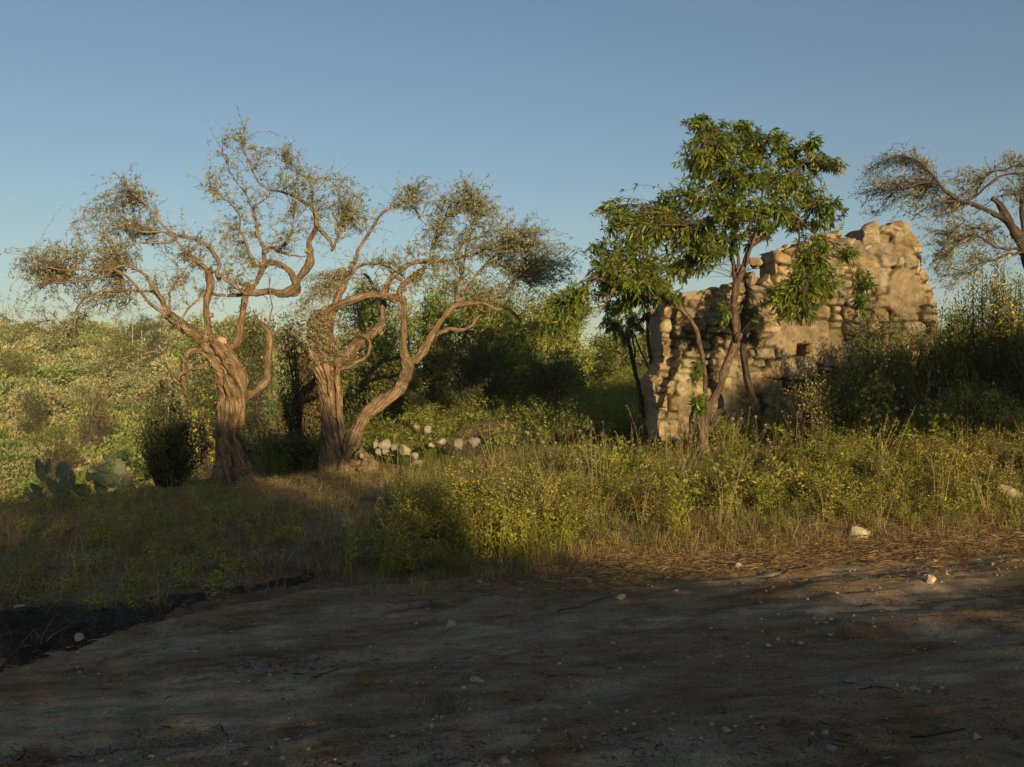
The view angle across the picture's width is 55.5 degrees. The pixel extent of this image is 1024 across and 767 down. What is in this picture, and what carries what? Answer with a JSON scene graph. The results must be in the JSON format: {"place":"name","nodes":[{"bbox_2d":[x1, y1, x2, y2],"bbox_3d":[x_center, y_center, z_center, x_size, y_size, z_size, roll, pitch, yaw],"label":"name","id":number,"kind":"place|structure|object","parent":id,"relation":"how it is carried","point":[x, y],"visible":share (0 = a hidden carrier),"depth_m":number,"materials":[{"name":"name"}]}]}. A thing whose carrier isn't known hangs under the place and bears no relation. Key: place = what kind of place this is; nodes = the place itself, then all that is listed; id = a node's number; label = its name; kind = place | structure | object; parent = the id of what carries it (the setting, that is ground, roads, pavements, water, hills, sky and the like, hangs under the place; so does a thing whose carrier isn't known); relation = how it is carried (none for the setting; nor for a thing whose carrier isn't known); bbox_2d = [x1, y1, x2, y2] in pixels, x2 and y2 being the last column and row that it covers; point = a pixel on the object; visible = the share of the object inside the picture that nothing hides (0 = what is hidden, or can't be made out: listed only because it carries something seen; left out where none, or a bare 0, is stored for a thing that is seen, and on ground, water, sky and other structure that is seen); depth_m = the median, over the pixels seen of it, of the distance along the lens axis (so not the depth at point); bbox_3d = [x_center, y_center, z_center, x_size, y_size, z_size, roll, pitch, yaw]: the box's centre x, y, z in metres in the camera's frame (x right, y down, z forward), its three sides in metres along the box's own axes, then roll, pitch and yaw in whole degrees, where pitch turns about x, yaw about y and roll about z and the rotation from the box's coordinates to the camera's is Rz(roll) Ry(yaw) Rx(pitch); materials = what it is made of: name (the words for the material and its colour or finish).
{"place":"outdoors","nodes":[
{"label":"outdoors","id":0,"kind":"place"},
{"bbox_2d":[0,525,1023,766],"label":"dirt road","id":1,"kind":"structure","parent":0,"point":[256,721],"depth_m":5.29,"materials":[{"name":"soil"}]},
{"bbox_2d":[0,569,316,671],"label":"ash heap","id":2,"kind":"object","parent":1,"relation":"on","point":[67,615],"visible":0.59,"depth_m":6.89,"materials":[{"name":"soil"}]},
{"bbox_2d":[74,633,84,640],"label":"stone","id":3,"kind":"object","parent":2,"relation":"on","point":[79,636],"visible":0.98,"depth_m":6.66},
{"bbox_2d":[311,667,340,677],"bbox_3d":[-1.069,1.634,5.489,0.228,0.046,0.026,0,0,-17],"label":"stick","id":4,"kind":"object","parent":1,"relation":"on","point":[323,673],"visible":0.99,"depth_m":5.48,"materials":[{"name":"wood"}]},
{"bbox_2d":[446,619,455,627],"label":"rock","id":5,"kind":"object","parent":1,"relation":"on","point":[451,623],"visible":1,"depth_m":6.44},
{"bbox_2d":[470,676,480,682],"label":"rock","id":6,"kind":"object","parent":1,"relation":"on","point":[473,679],"visible":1,"depth_m":5.24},
{"bbox_2d":[497,756,510,763],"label":"rock","id":7,"kind":"object","parent":1,"relation":"on","point":[504,760],"visible":1,"depth_m":4.08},
{"bbox_2d":[0,463,1023,766],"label":"straw litter","id":8,"kind":"object","parent":1,"relation":"on","point":[636,561],"visible":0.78,"depth_m":7.96,"materials":[{"name":"plant"}]},
{"bbox_2d":[0,535,1023,766],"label":"pebbles","id":9,"kind":"object","parent":1,"relation":"on","point":[513,751],"visible":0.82,"depth_m":5.06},
{"bbox_2d":[1,545,1023,766],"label":"twig debris","id":10,"kind":"object","parent":1,"relation":"on","point":[352,764],"visible":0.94,"depth_m":4.51,"materials":[{"name":"wood"}]},
{"bbox_2d":[557,595,613,610],"bbox_3d":[0.552,1.543,6.817,0.521,0.046,0.098,0,0,-36],"label":"stick","id":11,"kind":"object","parent":1,"relation":"on","point":[572,607],"visible":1,"depth_m":6.78,"materials":[{"name":"wood"}]},
{"bbox_2d":[616,593,625,599],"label":"stone","id":12,"kind":"object","parent":1,"relation":"on","point":[621,596],"visible":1,"depth_m":6.84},
{"bbox_2d":[721,726,730,732],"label":"stone","id":13,"kind":"object","parent":1,"relation":"on","point":[724,729],"visible":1,"depth_m":4.21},
{"bbox_2d":[767,566,818,580],"bbox_3d":[2.083,1.420,7.327,0.542,0.062,0.117,0,0,-31],"label":"stick","id":14,"kind":"object","parent":1,"relation":"on","point":[790,570],"visible":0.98,"depth_m":7.35,"materials":[{"name":"wood"}]},
{"bbox_2d":[821,730,828,735],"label":"stone","id":15,"kind":"object","parent":1,"relation":"on","point":[824,732],"visible":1,"depth_m":4.13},
{"bbox_2d":[826,744,836,752],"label":"rock","id":16,"kind":"object","parent":1,"relation":"on","point":[830,747],"visible":0.98,"depth_m":3.98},
{"bbox_2d":[841,672,858,682],"bbox_3d":[1.641,1.431,4.728,0.086,0.041,0.078,4,0,0],"label":"rock","id":17,"kind":"object","parent":1,"relation":"on","point":[849,678],"visible":1,"depth_m":4.70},
{"bbox_2d":[859,675,900,692],"bbox_3d":[1.703,1.414,4.545,0.199,0.047,0.101,0,0,38],"label":"stick","id":18,"kind":"object","parent":1,"relation":"on","point":[876,686],"visible":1,"depth_m":4.56,"materials":[{"name":"wood"}]},
{"bbox_2d":[865,542,945,556],"bbox_3d":[3.192,1.346,7.886,0.862,0.070,0.056,0,0,-24],"label":"stick","id":19,"kind":"object","parent":1,"relation":"on","point":[885,553],"visible":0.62,"depth_m":7.75,"materials":[{"name":"wood"}]},
{"bbox_2d":[909,685,917,690],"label":"stone","id":20,"kind":"object","parent":1,"relation":"on","point":[913,688],"visible":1,"depth_m":4.55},
{"bbox_2d":[895,728,964,737],"bbox_3d":[1.776,1.472,4.080,0.321,0.030,0.092,0,0,-7],"label":"stick","id":21,"kind":"object","parent":1,"relation":"on","point":[933,734],"visible":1,"depth_m":4.09,"materials":[{"name":"wood"}]},
{"bbox_2d":[925,574,936,583],"bbox_3d":[2.889,1.355,6.708,0.074,0.078,0.080,-5,3,0],"label":"rock","id":22,"kind":"object","parent":1,"relation":"on","point":[930,579],"visible":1,"depth_m":6.68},
{"bbox_2d":[0,367,1023,656],"bbox_3d":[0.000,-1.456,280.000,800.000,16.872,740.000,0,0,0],"label":"ground","id":23,"kind":"structure","parent":0,"point":[298,551],"depth_m":9.00,"materials":[{"name":"plant"}]},
{"bbox_2d":[0,346,41,379],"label":"tree","id":24,"kind":"object","parent":23,"relation":"on","point":[11,366],"visible":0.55,"depth_m":79.72,"materials":[{"name":"green plant"}]},
{"bbox_2d":[10,384,48,434],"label":"shrub","id":25,"kind":"object","parent":23,"relation":"on","point":[28,426],"visible":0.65,"depth_m":59.80,"materials":[{"name":"green plant"}]},
{"bbox_2d":[26,424,82,498],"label":"shrub","id":26,"kind":"object","parent":23,"relation":"on","point":[70,452],"visible":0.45,"depth_m":42.02,"materials":[{"name":"green plant"}]},
{"bbox_2d":[26,458,90,507],"bbox_3d":[-6.166,1.349,13.195,0.989,0.666,0.519,0,0,0],"label":"prickly pear","id":27,"kind":"object","parent":23,"relation":"on","point":[63,471],"visible":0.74,"depth_m":13.21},
{"bbox_2d":[46,317,85,339],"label":"tree","id":28,"kind":"object","parent":23,"relation":"on","point":[74,334],"visible":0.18,"depth_m":119.31,"materials":[{"name":"green plant"}]},
{"bbox_2d":[68,383,120,467],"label":"shrub","id":29,"kind":"object","parent":23,"relation":"on","point":[103,406],"visible":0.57,"depth_m":51.87,"materials":[{"name":"green plant"}]},
{"bbox_2d":[85,453,134,496],"bbox_3d":[-5.620,1.295,13.547,0.704,0.640,0.228,0,0,0],"label":"prickly pear","id":30,"kind":"object","parent":23,"relation":"on","point":[104,481],"visible":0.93,"depth_m":13.54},
{"bbox_2d":[84,339,153,381],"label":"tree","id":31,"kind":"object","parent":23,"relation":"on","point":[117,356],"visible":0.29,"depth_m":84.71,"materials":[{"name":"green plant"}]},
{"bbox_2d":[96,312,164,365],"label":"tree","id":32,"kind":"object","parent":23,"relation":"on","point":[122,335],"visible":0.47,"depth_m":99.13,"materials":[{"name":"green plant"}]},
{"bbox_2d":[131,314,170,368],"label":"tree","id":33,"kind":"object","parent":23,"relation":"on","point":[157,335],"visible":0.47,"depth_m":96.04,"materials":[{"name":"green plant"}]},
{"bbox_2d":[127,375,214,488],"bbox_3d":[-5.409,0.772,15.195,1.451,1.800,1.221,0,0,39],"label":"shrub","id":34,"kind":"object","parent":23,"relation":"on","point":[172,453],"visible":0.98,"depth_m":15.03,"materials":[{"name":"green plant"}]},
{"bbox_2d":[0,312,359,503],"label":"hillside scrub","id":35,"kind":"object","parent":23,"relation":"on","point":[60,406],"visible":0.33,"depth_m":68.47,"materials":[{"name":"green plant"}]},
{"bbox_2d":[0,103,381,487],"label":"olive tree","id":36,"kind":"object","parent":23,"relation":"on","point":[231,381],"visible":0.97,"depth_m":14.33,"materials":[{"name":"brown plant"}]},
{"bbox_2d":[169,309,218,412],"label":"tree","id":37,"kind":"object","parent":23,"relation":"on","point":[201,385],"visible":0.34,"depth_m":61.60,"materials":[{"name":"green plant"}]},
{"bbox_2d":[188,391,216,480],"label":"shrub","id":38,"kind":"object","parent":23,"relation":"on","point":[206,467],"visible":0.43,"depth_m":25.91,"materials":[{"name":"green plant"}]},
{"bbox_2d":[211,305,286,465],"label":"tree","id":39,"kind":"object","parent":23,"relation":"on","point":[252,337],"visible":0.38,"depth_m":45.64,"materials":[{"name":"green plant"}]},
{"bbox_2d":[242,409,275,469],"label":"shrub","id":40,"kind":"object","parent":23,"relation":"on","point":[258,446],"visible":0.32,"depth_m":38.07,"materials":[{"name":"green plant"}]},
{"bbox_2d":[252,430,320,474],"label":"shrub","id":41,"kind":"object","parent":23,"relation":"on","point":[302,443],"visible":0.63,"depth_m":16.06,"materials":[{"name":"green plant"}]},
{"bbox_2d":[281,528,298,578],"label":"grass stalk","id":42,"kind":"object","parent":23,"relation":"on","point":[294,540],"depth_m":7.92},
{"bbox_2d":[264,310,320,450],"bbox_3d":[-4.046,0.241,18.459,1.316,3.370,1.839,0,0,23],"label":"shrub","id":43,"kind":"object","parent":23,"relation":"on","point":[304,391],"visible":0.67,"depth_m":18.26,"materials":[{"name":"green plant"}]},
{"bbox_2d":[302,387,354,437],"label":"shrub","id":44,"kind":"object","parent":23,"relation":"on","point":[319,416],"visible":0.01,"depth_m":22.60,"materials":[{"name":"green plant"}]},
{"bbox_2d":[337,524,358,574],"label":"thistle","id":45,"kind":"object","parent":23,"relation":"on","point":[344,534],"visible":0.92,"depth_m":8.20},
{"bbox_2d":[316,270,399,429],"bbox_3d":[-3.363,-0.314,20.833,1.959,4.292,1.985,0,0,-15],"label":"tree","id":46,"kind":"object","parent":23,"relation":"on","point":[362,311],"visible":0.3,"depth_m":20.60,"materials":[{"name":"green plant"}]},
{"bbox_2d":[375,448,380,455],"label":"stone","id":47,"kind":"object","parent":23,"relation":"on","point":[377,451],"visible":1,"depth_m":15.10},
{"bbox_2d":[373,486,387,527],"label":"thistle","id":48,"kind":"object","parent":23,"relation":"on","point":[380,507],"visible":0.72,"depth_m":9.60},
{"bbox_2d":[343,333,424,430],"bbox_3d":[-2.527,0.275,19.588,2.024,2.666,1.669,0,0,0],"label":"shrub","id":49,"kind":"object","parent":23,"relation":"on","point":[386,365],"visible":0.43,"depth_m":19.32,"materials":[{"name":"green plant"}]},
{"bbox_2d":[377,439,390,449],"bbox_3d":[-2.026,0.981,15.357,0.228,0.209,0.143,0,0,-26],"label":"rock","id":50,"kind":"object","parent":23,"relation":"on","point":[382,444],"visible":0.78,"depth_m":15.30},
{"bbox_2d":[390,444,398,450],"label":"stone","id":51,"kind":"object","parent":50,"relation":"on","point":[393,447],"visible":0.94,"depth_m":15.40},
{"bbox_2d":[382,447,388,454],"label":"stone","id":52,"kind":"object","parent":23,"relation":"on","point":[385,450],"visible":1,"depth_m":15.14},
{"bbox_2d":[374,292,423,404],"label":"tree","id":53,"kind":"object","parent":23,"relation":"on","point":[395,329],"visible":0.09,"depth_m":27.64,"materials":[{"name":"green plant"}]},
{"bbox_2d":[399,444,409,455],"bbox_3d":[-1.676,1.043,15.246,0.184,0.195,0.126,-1,-2,0],"label":"rock","id":54,"kind":"object","parent":23,"relation":"on","point":[402,447],"visible":0.87,"depth_m":15.21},
{"bbox_2d":[410,452,418,459],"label":"stone","id":55,"kind":"object","parent":23,"relation":"on","point":[414,455],"visible":0.86,"depth_m":14.80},
{"bbox_2d":[412,460,422,464],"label":"rock","id":56,"kind":"object","parent":23,"relation":"on","point":[417,461],"visible":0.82,"depth_m":14.39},
{"bbox_2d":[399,390,438,450],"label":"shrub","id":57,"kind":"object","parent":23,"relation":"on","point":[419,406],"visible":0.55,"depth_m":17.35,"materials":[{"name":"green plant"}]},
{"bbox_2d":[423,425,430,433],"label":"stone","id":58,"kind":"object","parent":23,"relation":"on","point":[427,428],"visible":0.91,"depth_m":16.20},
{"bbox_2d":[278,169,587,473],"bbox_3d":[-1.194,-0.877,15.200,4.700,4.834,1.851,0,0,0],"label":"olive tree","id":59,"kind":"object","parent":23,"relation":"on","point":[340,450],"visible":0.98,"depth_m":14.94,"materials":[{"name":"brown plant"}]},
{"bbox_2d":[400,274,467,413],"bbox_3d":[-1.934,-0.611,22.640,1.875,4.038,2.287,0,0,0],"label":"tree","id":60,"kind":"object","parent":23,"relation":"on","point":[429,370],"visible":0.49,"depth_m":22.39,"materials":[{"name":"green plant"}]},
{"bbox_2d":[435,438,445,444],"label":"rock","id":61,"kind":"object","parent":23,"relation":"on","point":[441,441],"visible":1,"depth_m":15.30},
{"bbox_2d":[453,438,463,450],"bbox_3d":[-0.846,0.962,15.350,0.164,0.207,0.114,2,3,0],"label":"rock","id":62,"kind":"object","parent":23,"relation":"on","point":[458,443],"visible":1,"depth_m":15.30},
{"bbox_2d":[467,406,473,471],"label":"grass stalk","id":63,"kind":"object","parent":23,"relation":"on","point":[470,432],"depth_m":10.43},
{"bbox_2d":[468,437,479,448],"bbox_3d":[-0.609,0.934,15.241,0.170,0.198,0.183,0,0,-32],"label":"rock","id":64,"kind":"object","parent":23,"relation":"on","point":[473,442],"visible":0.99,"depth_m":15.19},
{"bbox_2d":[424,332,527,422],"bbox_3d":[-0.809,0.043,21.035,2.376,2.384,1.949,0,0,0],"label":"shrub","id":65,"kind":"object","parent":23,"relation":"on","point":[482,378],"visible":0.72,"depth_m":20.83,"materials":[{"name":"green plant"}]},
{"bbox_2d":[445,276,523,404],"bbox_3d":[-0.913,-0.676,23.655,2.499,4.072,2.117,0,0,0],"label":"tree","id":66,"kind":"object","parent":23,"relation":"on","point":[493,326],"visible":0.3,"depth_m":23.25,"materials":[{"name":"green plant"}]},
{"bbox_2d":[498,478,505,520],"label":"thistle","id":67,"kind":"object","parent":23,"relation":"on","point":[503,483],"visible":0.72,"depth_m":8.99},
{"bbox_2d":[489,295,532,378],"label":"tree","id":68,"kind":"object","parent":23,"relation":"on","point":[514,339],"visible":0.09,"depth_m":28.61,"materials":[{"name":"green plant"}]},
{"bbox_2d":[0,361,1023,611],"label":"tall weeds","id":69,"kind":"object","parent":23,"relation":"on","point":[844,503],"visible":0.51,"depth_m":9.54,"materials":[{"name":"plant"}]},
{"bbox_2d":[0,366,1023,578],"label":"yellow wildflowers","id":70,"kind":"object","parent":23,"relation":"on","point":[620,397],"visible":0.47,"depth_m":9.78,"materials":[{"name":"plant"}]},
{"bbox_2d":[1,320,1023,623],"bbox_3d":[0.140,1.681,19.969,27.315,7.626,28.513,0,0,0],"label":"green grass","id":71,"kind":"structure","parent":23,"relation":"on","point":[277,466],"depth_m":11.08,"materials":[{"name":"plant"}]},
{"bbox_2d":[510,431,524,442],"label":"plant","id":72,"kind":"object","parent":23,"relation":"on","point":[517,437],"visible":0.16,"depth_m":16.85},
{"bbox_2d":[452,344,584,407],"bbox_3d":[-0.052,0.100,24.020,3.487,2.336,2.438,0,0,-17],"label":"shrub","id":73,"kind":"object","parent":23,"relation":"on","point":[508,381],"visible":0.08,"depth_m":23.43,"materials":[{"name":"green plant"}]},
{"bbox_2d":[523,431,538,476],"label":"thistle","id":74,"kind":"object","parent":23,"relation":"on","point":[527,434],"visible":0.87,"depth_m":11.20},
{"bbox_2d":[501,283,583,404],"bbox_3d":[0.607,-0.575,21.870,1.802,3.638,2.082,0,0,42],"label":"tree","id":75,"kind":"object","parent":23,"relation":"on","point":[554,344],"visible":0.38,"depth_m":21.76,"materials":[{"name":"green plant"}]},
{"bbox_2d":[535,428,556,482],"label":"thistle","id":76,"kind":"object","parent":23,"relation":"on","point":[545,446],"visible":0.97,"depth_m":11.30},
{"bbox_2d":[518,345,604,417],"bbox_3d":[0.897,0.188,20.399,1.565,1.994,1.739,0,0,-44],"label":"shrub","id":77,"kind":"object","parent":23,"relation":"on","point":[556,374],"visible":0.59,"depth_m":20.32,"materials":[{"name":"green plant"}]},
{"bbox_2d":[539,289,601,388],"bbox_3d":[1.450,-0.746,25.945,1.790,3.536,1.976,0,0,-36],"label":"tree","id":78,"kind":"object","parent":23,"relation":"on","point":[576,344],"visible":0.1,"depth_m":25.68,"materials":[{"name":"green plant"}]},
{"bbox_2d":[576,458,587,508],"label":"thistle","id":79,"kind":"object","parent":23,"relation":"on","point":[580,485],"visible":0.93,"depth_m":9.90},
{"bbox_2d":[581,510,597,540],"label":"thistle","id":80,"kind":"object","parent":23,"relation":"on","point":[588,532],"visible":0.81,"depth_m":8.79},
{"bbox_2d":[579,421,602,473],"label":"thistle","id":81,"kind":"object","parent":23,"relation":"on","point":[580,430],"visible":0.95,"depth_m":11.60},
{"bbox_2d":[576,342,621,385],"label":"shrub","id":82,"kind":"object","parent":23,"relation":"on","point":[599,367],"visible":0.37,"depth_m":29.80,"materials":[{"name":"green plant"}]},
{"bbox_2d":[583,327,645,373],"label":"tree","id":83,"kind":"object","parent":23,"relation":"on","point":[623,361],"visible":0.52,"depth_m":41.67,"materials":[{"name":"green plant"}]},
{"bbox_2d":[596,274,645,423],"bbox_3d":[1.844,-0.615,16.007,0.919,2.598,0.696,0,0,-9],"label":"young tree","id":84,"kind":"object","parent":23,"relation":"on","point":[612,312],"visible":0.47,"depth_m":16.02,"materials":[{"name":"green plant"}]},
{"bbox_2d":[619,279,663,368],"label":"young tree","id":85,"kind":"object","parent":23,"relation":"on","point":[644,318],"visible":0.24,"depth_m":15.34,"materials":[{"name":"green plant"}]},
{"bbox_2d":[629,326,653,373],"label":"tree","id":86,"kind":"object","parent":23,"relation":"on","point":[643,346],"visible":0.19,"depth_m":35.92,"materials":[{"name":"green plant"}]},
{"bbox_2d":[678,458,686,501],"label":"thistle","id":87,"kind":"object","parent":23,"relation":"on","point":[679,461],"visible":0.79,"depth_m":9.80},
{"bbox_2d":[537,112,879,460],"bbox_3d":[2.428,-1.194,12.355,4.248,4.530,1.541,0,0,0],"label":"almond tree","id":88,"kind":"object","parent":23,"relation":"on","point":[808,282],"visible":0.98,"depth_m":12.25,"materials":[{"name":"green plant"}]},
{"bbox_2d":[704,447,716,498],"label":"thistle","id":89,"kind":"object","parent":23,"relation":"on","point":[708,450],"visible":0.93,"depth_m":9.90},
{"bbox_2d":[713,463,725,502],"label":"thistle","id":90,"kind":"object","parent":23,"relation":"on","point":[715,471],"visible":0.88,"depth_m":9.60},
{"bbox_2d":[728,417,742,473],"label":"thistle","id":91,"kind":"object","parent":23,"relation":"on","point":[741,418],"visible":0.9,"depth_m":11.20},
{"bbox_2d":[729,264,762,431],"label":"almond tree","id":92,"kind":"object","parent":23,"relation":"on","point":[747,315],"visible":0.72,"depth_m":13.29,"materials":[{"name":"brown plant"}]},
{"bbox_2d":[741,406,750,484],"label":"grass stalk","id":93,"kind":"object","parent":23,"relation":"on","point":[746,428],"depth_m":9.81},
{"bbox_2d":[749,416,766,470],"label":"thistle","id":94,"kind":"object","parent":23,"relation":"on","point":[756,457],"visible":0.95,"depth_m":11.00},
{"bbox_2d":[751,438,772,467],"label":"thistle","id":95,"kind":"object","parent":23,"relation":"on","point":[767,439],"visible":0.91,"depth_m":10.90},
{"bbox_2d":[640,220,940,440],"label":"ruined wall","id":96,"kind":"structure","parent":23,"relation":"on","point":[888,256],"depth_m":14.24,"materials":[{"name":"stone"}]},
{"bbox_2d":[791,403,809,456],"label":"thistle","id":97,"kind":"object","parent":23,"relation":"on","point":[804,404],"visible":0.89,"depth_m":11.50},
{"bbox_2d":[774,370,846,450],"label":"shrub","id":98,"kind":"object","parent":23,"relation":"on","point":[812,408],"visible":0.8,"depth_m":11.84,"materials":[{"name":"green plant"}]},
{"bbox_2d":[815,352,869,436],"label":"shrub","id":99,"kind":"object","parent":23,"relation":"on","point":[852,394],"visible":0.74,"depth_m":12.40,"materials":[{"name":"green plant"}]},
{"bbox_2d":[848,526,870,540],"bbox_3d":[3.029,1.331,8.444,0.203,0.184,0.163,5,0,0],"label":"rock","id":100,"kind":"object","parent":23,"relation":"on","point":[856,530],"visible":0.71,"depth_m":8.40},
{"bbox_2d":[849,359,904,445],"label":"shrub","id":101,"kind":"object","parent":23,"relation":"on","point":[877,409],"visible":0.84,"depth_m":11.49,"materials":[{"name":"green plant"}]},
{"bbox_2d":[841,307,949,424],"bbox_3d":[4.966,-0.207,12.608,1.388,1.574,1.239,0,0,0],"label":"shrub","id":102,"kind":"object","parent":23,"relation":"on","point":[907,378],"visible":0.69,"depth_m":12.45,"materials":[{"name":"green plant"}]},
{"bbox_2d":[848,140,1023,295],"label":"olive tree","id":103,"kind":"object","parent":23,"relation":"on","point":[921,186],"visible":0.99,"depth_m":17.17,"materials":[{"name":"green plant"}]},
{"bbox_2d":[904,297,988,411],"bbox_3d":[5.510,-0.315,12.350,1.049,1.536,1.126,0,0,42],"label":"shrub","id":104,"kind":"object","parent":23,"relation":"on","point":[949,366],"visible":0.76,"depth_m":12.20,"materials":[{"name":"green plant"}]},
{"bbox_2d":[910,375,1023,441],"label":"shrub","id":105,"kind":"object","parent":23,"relation":"on","point":[970,413],"visible":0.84,"depth_m":10.84,"materials":[{"name":"green plant"}]},
{"bbox_2d":[945,247,1023,404],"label":"flowering shrub","id":106,"kind":"object","parent":23,"relation":"on","point":[984,343],"visible":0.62,"depth_m":12.18,"materials":[{"name":"green plant"}]},
{"bbox_2d":[980,269,1023,411],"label":"flowering shrub","id":107,"kind":"object","parent":23,"relation":"on","point":[1017,367],"visible":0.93,"depth_m":11.65,"materials":[{"name":"green plant"}]},
{"bbox_2d":[996,484,1021,500],"bbox_3d":[4.580,1.028,8.951,0.160,0.203,0.201,0,0,-29],"label":"rock","id":108,"kind":"object","parent":23,"relation":"on","point":[1013,490],"visible":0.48,"depth_m":8.91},
{"bbox_2d":[0,0,1023,373],"label":"sky","id":109,"kind":"structure","parent":0,"point":[568,105],"materials":[{"name":"blue"}]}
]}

